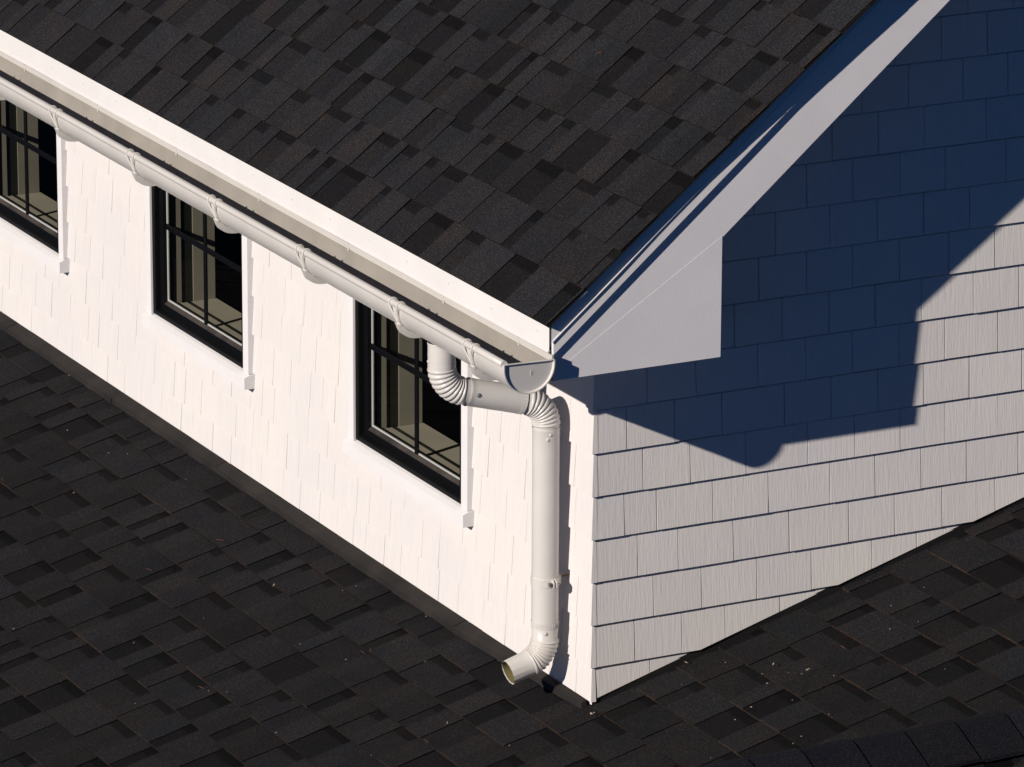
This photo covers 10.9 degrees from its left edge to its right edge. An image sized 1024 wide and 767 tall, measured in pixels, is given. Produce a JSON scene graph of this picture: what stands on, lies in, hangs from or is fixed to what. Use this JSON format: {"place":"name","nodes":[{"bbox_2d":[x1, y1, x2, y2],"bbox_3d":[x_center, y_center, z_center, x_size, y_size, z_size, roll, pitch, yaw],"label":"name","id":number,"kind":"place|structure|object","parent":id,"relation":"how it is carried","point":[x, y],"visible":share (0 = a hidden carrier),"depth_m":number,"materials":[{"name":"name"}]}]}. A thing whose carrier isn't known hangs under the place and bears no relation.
{"place":"outdoors","nodes":[
{"label":"outdoors","id":0,"kind":"place"},
{"bbox_2d":[0,0,1023,766],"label":"house","id":1,"kind":"structure","parent":0,"point":[748,274],"depth_m":15.50,"materials":[{"name":"paint"}]},
{"bbox_2d":[0,100,69,272],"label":"window","id":2,"kind":"structure","parent":1,"relation":"in","point":[33,158],"depth_m":18.90,"materials":[{"name":"black glass"}]},
{"bbox_2d":[142,186,254,389],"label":"window","id":3,"kind":"structure","parent":1,"relation":"in","point":[200,300],"depth_m":17.67,"materials":[{"name":"black glass"}]},
{"bbox_2d":[0,51,554,393],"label":"rain gutter","id":4,"kind":"object","parent":1,"relation":"attached to","point":[482,347],"visible":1,"depth_m":15.81,"materials":[{"name":"white metal"}]},
{"bbox_2d":[342,295,474,527],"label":"window","id":5,"kind":"structure","parent":1,"relation":"in","point":[402,430],"depth_m":16.34,"materials":[{"name":"black glass"}]},
{"bbox_2d":[1,52,923,755],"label":"debris","id":6,"kind":"object","parent":1,"relation":"on","point":[447,722],"visible":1,"depth_m":15.33,"materials":[{"name":"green plant"}]},
{"bbox_2d":[427,341,569,684],"bbox_3d":[-0.032,0.362,15.141,0.433,1.030,0.096,-6,18,-20],"label":"downspout","id":7,"kind":"object","parent":1,"relation":"attached to","point":[451,384],"visible":0.94,"depth_m":15.14,"materials":[{"name":"white metal"}]}
]}

